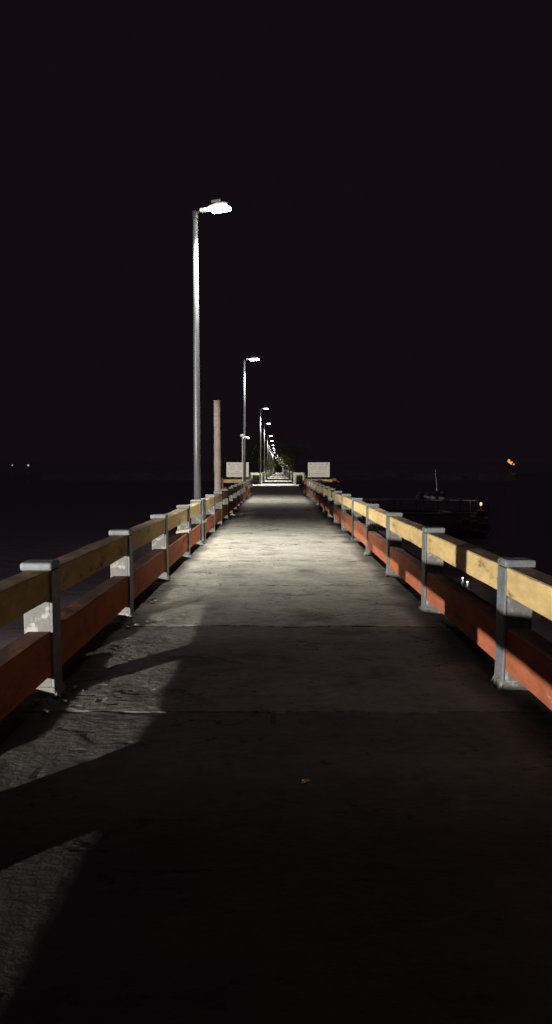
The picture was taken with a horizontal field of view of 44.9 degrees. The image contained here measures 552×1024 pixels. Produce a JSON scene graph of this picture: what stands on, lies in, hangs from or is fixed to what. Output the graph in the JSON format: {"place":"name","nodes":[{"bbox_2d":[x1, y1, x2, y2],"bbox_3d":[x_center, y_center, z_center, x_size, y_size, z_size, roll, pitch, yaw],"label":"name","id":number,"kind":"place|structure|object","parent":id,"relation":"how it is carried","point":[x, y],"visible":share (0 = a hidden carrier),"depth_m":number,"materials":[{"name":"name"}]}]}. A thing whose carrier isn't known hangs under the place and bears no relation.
{"place":"outdoors","nodes":[
{"label":"outdoors","id":0,"kind":"place"},
{"bbox_2d":[0,473,551,649],"bbox_3d":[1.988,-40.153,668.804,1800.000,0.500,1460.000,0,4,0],"label":"water","id":1,"kind":"structure","parent":0,"point":[46,519],"depth_m":56.76,"materials":[{"name":"grey liquid"}]},
{"bbox_2d":[214,400,221,490],"bbox_3d":[-1.839,-0.504,21.218,0.250,6.020,0.237,0,4,0],"label":"mooring pile","id":2,"kind":"object","parent":1,"relation":"in","point":[217,449],"visible":0.48,"depth_m":21.03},
{"bbox_2d":[350,472,490,537],"bbox_3d":[7.159,-0.372,34.955,7.910,3.651,2.270,0,4,0],"label":"boat","id":3,"kind":"object","parent":1,"relation":"on","point":[462,524],"visible":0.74,"depth_m":34.13,"materials":[{"name":"paint"}]},
{"bbox_2d":[416,491,422,498],"bbox_3d":[7.453,-0.866,34.696,0.338,0.388,0.338,0,4,0],"label":"drum","id":4,"kind":"object","parent":3,"relation":"on","point":[419,494],"visible":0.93,"depth_m":34.56,"materials":[{"name":"black"}]},
{"bbox_2d":[423,491,429,498],"bbox_3d":[7.823,-0.866,34.695,0.358,0.388,0.358,0,4,0],"label":"drum","id":5,"kind":"object","parent":3,"relation":"on","point":[426,494],"visible":0.94,"depth_m":34.55,"materials":[{"name":"grey"}]},
{"bbox_2d":[430,492,435,498],"bbox_3d":[8.153,-0.866,34.694,0.298,0.388,0.298,0,4,0],"label":"drum","id":6,"kind":"object","parent":3,"relation":"on","point":[432,495],"visible":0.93,"depth_m":34.58,"materials":[{"name":"grey"}]},
{"bbox_2d":[438,492,444,498],"bbox_3d":[8.603,-0.866,34.693,0.338,0.388,0.338,0,4,0],"label":"drum","id":7,"kind":"object","parent":3,"relation":"on","point":[441,495],"visible":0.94,"depth_m":34.56,"materials":[{"name":"grey"}]},
{"bbox_2d":[476,502,486,519],"bbox_3d":[10.431,0.193,34.070,0.460,1.398,0.429,0,4,0],"label":"stern lamp","id":8,"kind":"object","parent":3,"relation":"attached to","point":[480,510],"visible":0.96,"depth_m":33.91,"materials":[{"name":"brown"}]},
{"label":"pier substructure","id":9,"kind":"structure","parent":1,"relation":"in","visible":0},
{"bbox_2d":[0,494,551,1023],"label":"pier deck","id":10,"kind":"structure","parent":9,"relation":"on","point":[180,842],"depth_m":2.93,"materials":[{"name":"concrete"}]},
{"bbox_2d":[30,681,83,713],"bbox_3d":[-1.431,1.203,4.374,0.280,0.036,0.607,0,4,0],"label":"rubble","id":11,"kind":"object","parent":10,"relation":"on","point":[58,695],"visible":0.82,"depth_m":4.31,"materials":[{"name":"stone"}]},
{"bbox_2d":[0,500,203,720],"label":"railing","id":12,"kind":"object","parent":10,"relation":"on","point":[44,648],"visible":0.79,"depth_m":4.92,"materials":[{"name":"wood"}]},
{"bbox_2d":[176,528,190,533],"bbox_3d":[-1.532,0.315,11.107,0.237,0.083,0.226,0,4,0],"label":"rope","id":13,"kind":"object","parent":12,"relation":"attached to","point":[184,531],"visible":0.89,"depth_m":11.03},
{"bbox_2d":[111,618,147,628],"bbox_3d":[-1.401,1.069,6.444,0.306,0.032,0.409,0,4,0],"label":"rubble","id":14,"kind":"object","parent":10,"relation":"on","point":[123,622],"visible":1,"depth_m":6.41,"materials":[{"name":"stone"}]},
{"bbox_2d":[139,598,165,606],"bbox_3d":[-1.397,1.002,7.456,0.280,0.026,0.495,0,4,0],"label":"rubble","id":15,"kind":"object","parent":10,"relation":"on","point":[155,601],"visible":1,"depth_m":7.50,"materials":[{"name":"stone"}]},
{"bbox_2d":[192,199,230,543],"bbox_3d":[-1.268,-2.602,12.887,0.850,6.540,0.260,2,4,24],"label":"street lamp","id":16,"kind":"object","parent":10,"relation":"on","point":[218,206],"visible":0.8,"depth_m":12.92,"materials":[{"name":"metal"}]},
{"bbox_2d":[201,479,251,542],"bbox_3d":[-1.489,-0.614,25.677,0.248,0.918,24.484,0,4,0],"label":"railing","id":17,"kind":"object","parent":10,"relation":"on","point":[218,507],"visible":0.73,"depth_m":17.55,"materials":[{"name":"wood"}]},
{"bbox_2d":[240,435,243,481],"bbox_3d":[-1.572,-2.491,31.309,0.190,2.260,0.120,0,4,0],"label":"conduit pole","id":18,"kind":"object","parent":17,"relation":"attached to","point":[242,436],"visible":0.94,"depth_m":31.27,"materials":[{"name":"white metal"}]},
{"bbox_2d":[243,356,258,499],"bbox_3d":[-1.212,-3.916,31.491,0.850,6.720,0.260,2,4,24],"label":"street lamp","id":19,"kind":"object","parent":10,"relation":"on","point":[253,358],"visible":0.83,"depth_m":31.55,"materials":[{"name":"metal"}]},
{"bbox_2d":[305,480,551,710],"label":"railing","id":20,"kind":"object","parent":10,"relation":"on","point":[510,642],"visible":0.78,"depth_m":5.36,"materials":[{"name":"wood"}]},
{"bbox_2d":[258,473,297,484],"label":"deck","id":21,"kind":"structure","parent":9,"relation":"on","point":[278,479],"depth_m":80.58,"materials":[{"name":"concrete"}]},
{"bbox_2d":[251,471,267,484],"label":"railing","id":22,"kind":"object","parent":21,"relation":"on","point":[264,476],"visible":0.88,"depth_m":65.54,"materials":[{"name":"metal"}]},
{"bbox_2d":[264,422,269,471],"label":"street lamp","id":23,"kind":"object","parent":21,"relation":"on","point":[264,444],"visible":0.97,"depth_m":77.11,"materials":[{"name":"metal"}]},
{"bbox_2d":[267,435,271,470],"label":"street lamp","id":24,"kind":"object","parent":21,"relation":"on","point":[267,452],"visible":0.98,"depth_m":98.60,"materials":[{"name":"metal"}]},
{"bbox_2d":[283,469,294,476],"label":"railing","id":25,"kind":"object","parent":21,"relation":"on","point":[285,472],"visible":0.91,"depth_m":126.75,"materials":[{"name":"metal"}]},
{"bbox_2d":[287,471,304,484],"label":"railing","id":26,"kind":"object","parent":21,"relation":"on","point":[292,476],"visible":0.94,"depth_m":61.15,"materials":[{"name":"metal"}]},
{"bbox_2d":[0,461,551,472],"bbox_3d":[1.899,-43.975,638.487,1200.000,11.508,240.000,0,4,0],"label":"hills","id":27,"kind":"structure","parent":0,"point":[507,467],"depth_m":535.20,"materials":[{"name":"black"}]},
{"bbox_2d":[0,0,551,464],"label":"sky","id":28,"kind":"structure","parent":0,"point":[382,252],"materials":[{"name":"black"}]},
{"bbox_2d":[40,470,515,479],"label":"shore","id":29,"kind":"structure","parent":0,"point":[336,474],"depth_m":199.35,"materials":[{"name":"soil"}]},
{"bbox_2d":[246,439,274,472],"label":"tree","id":30,"kind":"object","parent":29,"relation":"on","point":[256,455],"visible":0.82,"depth_m":210.14,"materials":[{"name":"green plant"}]},
{"bbox_2d":[259,457,276,473],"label":"tree","id":31,"kind":"object","parent":29,"relation":"on","point":[273,466],"visible":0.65,"depth_m":177.45,"materials":[{"name":"green plant"}]},
{"bbox_2d":[282,455,291,469],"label":"tree","id":32,"kind":"object","parent":29,"relation":"on","point":[286,461],"visible":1,"depth_m":199.31,"materials":[{"name":"green plant"}]},
{"bbox_2d":[284,465,292,470],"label":"hut","id":33,"kind":"object","parent":29,"relation":"on","point":[290,468],"visible":0.37,"depth_m":205.54,"materials":[{"name":"paint"}]},
{"bbox_2d":[274,439,312,470],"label":"tree","id":34,"kind":"object","parent":29,"relation":"on","point":[286,450],"visible":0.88,"depth_m":202.90,"materials":[{"name":"green plant"}]},
{"bbox_2d":[252,485,303,494],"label":"platform deck","id":35,"kind":"structure","parent":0,"point":[275,489],"depth_m":46.83,"materials":[{"name":"concrete"}]},
{"bbox_2d":[221,478,251,493],"bbox_3d":[-2.382,-1.462,38.056,2.050,0.940,0.315,0,4,0],"label":"cross railing","id":36,"kind":"object","parent":35,"relation":"on","point":[223,480],"visible":0.3,"depth_m":38.01,"materials":[{"name":"red paint"}]},
{"bbox_2d":[226,462,248,478],"bbox_3d":[-2.177,-2.337,37.942,1.260,0.960,0.086,0,4,0],"label":"notice board","id":37,"kind":"object","parent":36,"relation":"attached to","point":[233,469],"visible":0.84,"depth_m":37.90,"materials":[{"name":"paint"}]},
{"bbox_2d":[234,474,250,484],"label":"guard rail","id":38,"kind":"object","parent":35,"relation":"on","point":[241,478],"visible":0.22,"depth_m":43.78,"materials":[{"name":"paint"}]},
{"bbox_2d":[260,407,268,484],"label":"street lamp","id":39,"kind":"object","parent":35,"relation":"on","point":[260,442],"visible":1,"depth_m":60.16,"materials":[{"name":"metal"}]},
{"bbox_2d":[299,480,303,489],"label":"tyre","id":40,"kind":"object","parent":35,"relation":"on","point":[301,485],"visible":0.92,"depth_m":44.88,"materials":[{"name":"black rubber"}]},
{"bbox_2d":[305,474,321,484],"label":"guard rail","id":41,"kind":"object","parent":35,"relation":"on","point":[306,477],"visible":0.28,"depth_m":47.91,"materials":[{"name":"paint"}]},
{"bbox_2d":[304,478,339,493],"bbox_3d":[2.608,-1.461,38.041,2.050,0.940,0.315,0,4,0],"label":"cross railing","id":42,"kind":"object","parent":35,"relation":"on","point":[333,481],"visible":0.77,"depth_m":37.99,"materials":[{"name":"red paint"}]},
{"bbox_2d":[308,462,329,478],"bbox_3d":[2.428,-2.336,37.928,1.230,0.960,0.086,0,4,0],"label":"notice board","id":43,"kind":"object","parent":42,"relation":"attached to","point":[318,469],"visible":1,"depth_m":37.88,"materials":[{"name":"paint"}]}
]}

